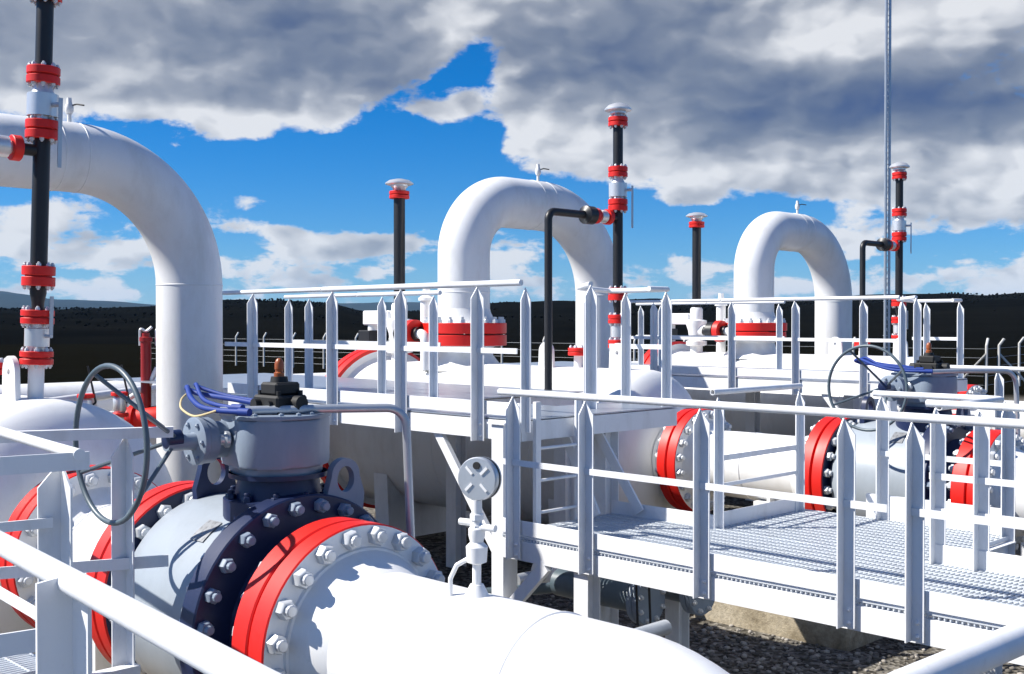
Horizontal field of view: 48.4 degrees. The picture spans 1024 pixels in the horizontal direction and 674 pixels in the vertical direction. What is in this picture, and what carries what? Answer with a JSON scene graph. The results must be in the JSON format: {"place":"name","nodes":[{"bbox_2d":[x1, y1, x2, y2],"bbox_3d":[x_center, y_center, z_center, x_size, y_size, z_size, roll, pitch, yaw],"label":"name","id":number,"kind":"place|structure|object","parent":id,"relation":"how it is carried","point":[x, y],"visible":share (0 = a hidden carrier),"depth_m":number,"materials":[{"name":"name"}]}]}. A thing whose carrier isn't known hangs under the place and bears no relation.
{"place":"outdoors","nodes":[
{"label":"outdoors","id":0,"kind":"place"},
{"bbox_2d":[0,291,419,310],"bbox_3d":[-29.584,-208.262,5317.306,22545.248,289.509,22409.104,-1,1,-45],"label":"hills","id":1,"kind":"structure","parent":0,"point":[9,300],"depth_m":9014.21,"materials":[{"name":"plant"}]},
{"bbox_2d":[0,293,1023,346],"bbox_3d":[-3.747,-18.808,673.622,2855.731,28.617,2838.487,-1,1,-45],"label":"hills","id":2,"kind":"structure","parent":0,"point":[983,321],"depth_m":276.35,"materials":[{"name":"black plant"}]},
{"bbox_2d":[0,292,1023,329],"bbox_3d":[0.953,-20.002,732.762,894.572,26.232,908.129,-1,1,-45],"label":"scrub","id":3,"kind":"object","parent":2,"relation":"on","point":[298,302],"visible":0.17,"depth_m":575.45,"materials":[{"name":"plant"}]},
{"bbox_2d":[0,344,1023,673],"bbox_3d":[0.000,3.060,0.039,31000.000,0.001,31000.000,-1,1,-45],"label":"ground","id":4,"kind":"structure","parent":0,"point":[72,362],"depth_m":45.28,"materials":[{"name":"grey stone"}]},
{"bbox_2d":[0,356,171,654],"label":"filter vessel","id":5,"kind":"object","parent":4,"relation":"on","point":[19,411],"visible":0.23,"depth_m":8.06,"materials":[{"name":"white paint"}]},
{"bbox_2d":[0,0,62,398],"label":"vent stack","id":6,"kind":"object","parent":5,"relation":"on","point":[43,120],"visible":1,"depth_m":8.51,"materials":[{"name":"white paint"}]},
{"bbox_2d":[77,366,96,404],"bbox_3d":[-5.313,1.618,14.222,0.220,2.523,0.220,-1,1,-45],"label":"lever valve","id":7,"kind":"object","parent":4,"relation":"on","point":[88,397],"visible":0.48,"depth_m":14.19,"materials":[{"name":"white paint"}]},
{"bbox_2d":[51,384,155,412],"bbox_3d":[-5.862,1.801,18.524,0.141,2.048,7.043,0,1,6],"label":"pipe rack","id":8,"kind":"object","parent":4,"relation":"on","point":[103,395],"visible":0.07,"depth_m":16.85,"materials":[{"name":"white metal"}]},
{"bbox_2d":[0,97,222,483],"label":"loop pipe","id":9,"kind":"object","parent":4,"relation":"on","point":[149,195],"visible":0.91,"depth_m":12.81,"materials":[{"name":"white metal"}]},
{"bbox_2d":[111,365,129,418],"bbox_3d":[-5.032,1.613,14.622,0.220,2.523,0.220,-1,1,-45],"label":"lever valve","id":10,"kind":"object","parent":4,"relation":"on","point":[119,406],"visible":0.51,"depth_m":14.55,"materials":[{"name":"white paint"}]},
{"bbox_2d":[73,481,193,671],"bbox_3d":[-2.568,1.924,7.578,1.240,2.080,1.702,-1,1,-45],"label":"connecting pipe","id":11,"kind":"object","parent":4,"relation":"on","point":[91,535],"visible":0.12,"depth_m":7.24,"materials":[{"name":"white metal"}]},
{"bbox_2d":[124,326,155,444],"bbox_3d":[-4.798,1.359,15.319,0.817,3.013,0.552,0,1,0],"label":"valve actuator","id":12,"kind":"object","parent":4,"relation":"on","point":[134,418],"visible":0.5,"depth_m":15.24,"materials":[{"name":"red paint"}]},
{"bbox_2d":[0,361,637,410],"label":"header pipe","id":13,"kind":"object","parent":4,"relation":"on","point":[60,389],"depth_m":18.23,"materials":[{"name":"white metal"}]},
{"bbox_2d":[105,279,676,624],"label":"raised platform","id":14,"kind":"structure","parent":4,"relation":"on","point":[451,417],"depth_m":10.49,"materials":[{"name":"white metal"}]},
{"bbox_2d":[248,520,728,673],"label":"inlet pipe","id":15,"kind":"object","parent":4,"relation":"on","point":[358,597],"visible":1,"depth_m":5.17,"materials":[{"name":"white metal"}]},
{"bbox_2d":[73,358,378,673],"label":"ball valve","id":16,"kind":"object","parent":15,"relation":"attached to","point":[226,544],"visible":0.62,"depth_m":6.06,"materials":[{"name":"paint"}]},
{"bbox_2d":[179,394,215,416],"bbox_3d":[-1.769,0.375,6.330,0.110,0.122,0.635,0,1,-28],"label":"cable","id":17,"kind":"object","parent":16,"relation":"attached to","point":[189,414],"visible":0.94,"depth_m":6.25,"materials":[{"name":"beige plastic"}]},
{"bbox_2d":[184,382,252,415],"bbox_3d":[-1.607,0.338,6.350,0.362,0.145,0.902,-1,1,-45],"label":"hose","id":18,"kind":"object","parent":16,"relation":"on","point":[239,409],"visible":0.94,"depth_m":6.36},
{"bbox_2d":[220,404,414,537],"bbox_3d":[-1.052,0.750,6.224,1.055,0.764,0.064,0,1,-15],"label":"conduit","id":19,"kind":"object","parent":16,"relation":"attached to","point":[401,414],"visible":0.98,"depth_m":6.30,"materials":[{"name":"metal"}]},
{"bbox_2d":[448,456,501,598],"bbox_3d":[-0.167,0.868,5.144,0.230,0.654,0.120,0,1,31],"label":"pressure gauge","id":20,"kind":"object","parent":15,"relation":"on","point":[479,479],"visible":0.99,"depth_m":5.12,"materials":[{"name":"white paint"}]},
{"bbox_2d":[0,426,1023,673],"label":"foreground walkway","id":21,"kind":"structure","parent":4,"relation":"on","point":[70,594],"depth_m":2.67,"materials":[{"name":"white metal"}]},
{"bbox_2d":[422,164,613,367],"bbox_3d":[0.271,0.161,17.184,3.917,5.562,1.220,-1,1,-45],"label":"loop pipe","id":22,"kind":"object","parent":4,"relation":"on","point":[480,214],"visible":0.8,"depth_m":16.36,"materials":[{"name":"white metal"}]},
{"bbox_2d":[321,334,731,536],"bbox_3d":[-0.066,1.420,15.484,2.460,2.887,6.840,-1,1,-45],"label":"filter vessel","id":23,"kind":"object","parent":4,"relation":"on","point":[375,454],"visible":0.35,"depth_m":14.97,"materials":[{"name":"white paint"}]},
{"bbox_2d":[359,179,432,369],"bbox_3d":[-1.577,-0.950,16.707,0.766,2.795,2.062,0,1,-27],"label":"relief vent","id":24,"kind":"object","parent":23,"relation":"attached to","point":[399,195],"visible":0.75,"depth_m":16.84,"materials":[{"name":"white metal"}]},
{"bbox_2d":[544,103,632,389],"bbox_3d":[0.914,-0.972,13.664,1.460,3.816,0.351,-1,1,-45],"label":"vent stack","id":25,"kind":"object","parent":23,"relation":"on","point":[618,176],"visible":0.81,"depth_m":13.95,"materials":[{"name":"white paint"}]},
{"bbox_2d":[517,563,558,584],"bbox_3d":[0.770,2.385,11.034,1.800,1.070,0.570,-1,1,-45],"label":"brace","id":26,"kind":"object","parent":4,"relation":"on","point":[522,577],"visible":0.06,"depth_m":10.60,"materials":[{"name":"metal"}]},
{"bbox_2d":[153,332,1023,391],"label":"perimeter fence","id":27,"kind":"object","parent":4,"relation":"on","point":[985,355],"visible":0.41,"depth_m":54.80,"materials":[{"name":"metal"}]},
{"bbox_2d":[486,576,717,594],"bbox_3d":[0.741,2.088,9.641,2.864,0.088,0.090,0,1,-20],"label":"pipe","id":28,"kind":"object","parent":4,"relation":"on","point":[543,588],"depth_m":9.42,"materials":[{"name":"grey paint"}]},
{"bbox_2d":[550,569,665,624],"bbox_3d":[0.735,2.391,9.012,0.360,1.110,0.990,-1,1,-45],"label":"blind nozzle","id":29,"kind":"object","parent":4,"relation":"on","point":[618,595],"visible":0.62,"depth_m":8.78,"materials":[{"name":"grey paint"}]},
{"bbox_2d":[634,620,671,636],"bbox_3d":[0.420,2.370,7.090,1.492,1.000,0.181,0,1,-33],"label":"pipe","id":30,"kind":"object","parent":4,"relation":"on","point":[661,628],"visible":0.01,"depth_m":7.41,"materials":[{"name":"metal"}]},
{"bbox_2d":[656,571,714,621],"bbox_3d":[1.160,2.369,9.152,0.360,1.150,0.990,-1,1,-45],"label":"blind nozzle","id":31,"kind":"object","parent":4,"relation":"on","point":[696,606],"visible":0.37,"depth_m":8.78,"materials":[{"name":"grey paint"}]},
{"bbox_2d":[501,295,966,500],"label":"raised platform","id":32,"kind":"structure","parent":4,"relation":"on","point":[847,384],"depth_m":16.05,"materials":[{"name":"white metal"}]},
{"bbox_2d":[497,383,1023,673],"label":"walkway","id":33,"kind":"structure","parent":4,"relation":"on","point":[916,561],"depth_m":7.82,"materials":[{"name":"white metal"}]},
{"bbox_2d":[533,400,643,523],"bbox_3d":[0.548,1.024,9.517,0.990,1.010,0.626,-1,1,-45],"label":"ladder","id":34,"kind":"object","parent":33,"relation":"on","point":[570,446],"visible":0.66,"depth_m":9.52,"materials":[{"name":"white metal"}]},
{"bbox_2d":[635,585,638,626],"bbox_3d":[0.965,2.339,8.418,0.118,1.193,0.079,0,1,8],"label":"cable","id":35,"kind":"object","parent":33,"relation":"hanging from","point":[637,613],"visible":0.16,"depth_m":8.39,"materials":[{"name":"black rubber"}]},
{"bbox_2d":[648,587,651,623],"bbox_3d":[1.057,2.339,8.397,0.118,1.193,0.079,0,1,8],"label":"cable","id":36,"kind":"object","parent":33,"relation":"hanging from","point":[649,602],"visible":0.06,"depth_m":8.37,"materials":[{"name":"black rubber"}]},
{"bbox_2d":[710,417,837,509],"bbox_3d":[2.845,1.861,12.558,1.240,2.080,1.702,-1,1,-45],"label":"connecting pipe","id":37,"kind":"object","parent":4,"relation":"on","point":[752,466],"visible":0.27,"depth_m":12.26,"materials":[{"name":"white metal"}]},
{"bbox_2d":[723,201,852,354],"bbox_3d":[5.508,0.095,22.384,3.917,5.562,1.220,-1,1,-45],"label":"loop pipe","id":38,"kind":"object","parent":4,"relation":"on","point":[768,236],"visible":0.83,"depth_m":21.83,"materials":[{"name":"white metal"}]},
{"bbox_2d":[644,331,986,436],"bbox_3d":[5.149,1.354,20.663,2.460,2.887,6.840,-1,1,-45],"label":"filter vessel","id":39,"kind":"object","parent":4,"relation":"on","point":[756,354],"visible":0.15,"depth_m":20.03,"materials":[{"name":"white paint"}]},
{"bbox_2d":[672,212,727,352],"bbox_3d":[3.674,-1.015,21.851,0.766,2.795,2.062,0,1,-27],"label":"relief vent","id":40,"kind":"object","parent":39,"relation":"attached to","point":[694,322],"visible":0.74,"depth_m":21.97,"materials":[{"name":"white metal"}]},
{"bbox_2d":[860,162,911,342],"bbox_3d":[6.144,-1.037,18.828,1.460,3.816,0.351,-1,1,-45],"label":"vent stack","id":41,"kind":"object","parent":39,"relation":"on","point":[899,214],"visible":0.64,"depth_m":19.14,"materials":[{"name":"white paint"}]},
{"bbox_2d":[883,0,891,355],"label":"lattice mast","id":42,"kind":"object","parent":4,"relation":"on","point":[886,124],"visible":0.82,"depth_m":39.86,"materials":[{"name":"metal"}]},
{"bbox_2d":[950,365,1023,555],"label":"walkway","id":43,"kind":"structure","parent":4,"relation":"on","point":[998,385],"depth_m":13.48,"materials":[{"name":"white metal"}]},
{"bbox_2d":[966,430,1023,549],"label":"inlet pipe","id":44,"kind":"object","parent":4,"relation":"on","point":[995,471],"visible":0.33,"depth_m":10.41,"materials":[{"name":"white metal"}]},
{"bbox_2d":[811,342,992,516],"bbox_3d":[3.936,1.095,11.304,1.564,2.084,1.565,-1,1,-45],"label":"ball valve","id":45,"kind":"object","parent":44,"relation":"attached to","point":[959,440],"visible":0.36,"depth_m":11.08,"materials":[{"name":"paint"}]},
{"bbox_2d":[854,357,932,373],"bbox_3d":[3.806,0.274,11.330,0.362,0.145,0.902,-1,1,-45],"label":"hose","id":46,"kind":"object","parent":45,"relation":"on","point":[887,366],"visible":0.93,"depth_m":11.24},
{"bbox_2d":[933,368,1019,436],"bbox_3d":[4.525,0.688,11.109,1.002,0.764,0.055,0,1,-14],"label":"conduit","id":47,"kind":"object","parent":45,"relation":"attached to","point":[989,370],"visible":0.92,"depth_m":11.14,"materials":[{"name":"metal"}]},
{"bbox_2d":[974,400,1023,438],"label":"connecting pipe","id":48,"kind":"object","parent":4,"relation":"on","point":[1021,430],"visible":0.07,"depth_m":17.78,"materials":[{"name":"white metal"}]},
{"bbox_2d":[0,0,1023,304],"label":"sky","id":49,"kind":"structure","parent":0,"point":[288,122],"materials":[{"name":"blue"}]},
{"bbox_2d":[487,587,1023,673],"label":"gravel","id":50,"kind":"structure","parent":0,"point":[870,650],"depth_m":10.45,"materials":[{"name":"grey gravel"}]},
{"bbox_2d":[694,580,892,650],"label":"plinth","id":51,"kind":"structure","parent":50,"relation":"on","point":[829,636],"depth_m":11.03,"materials":[{"name":"concrete"}]}
]}

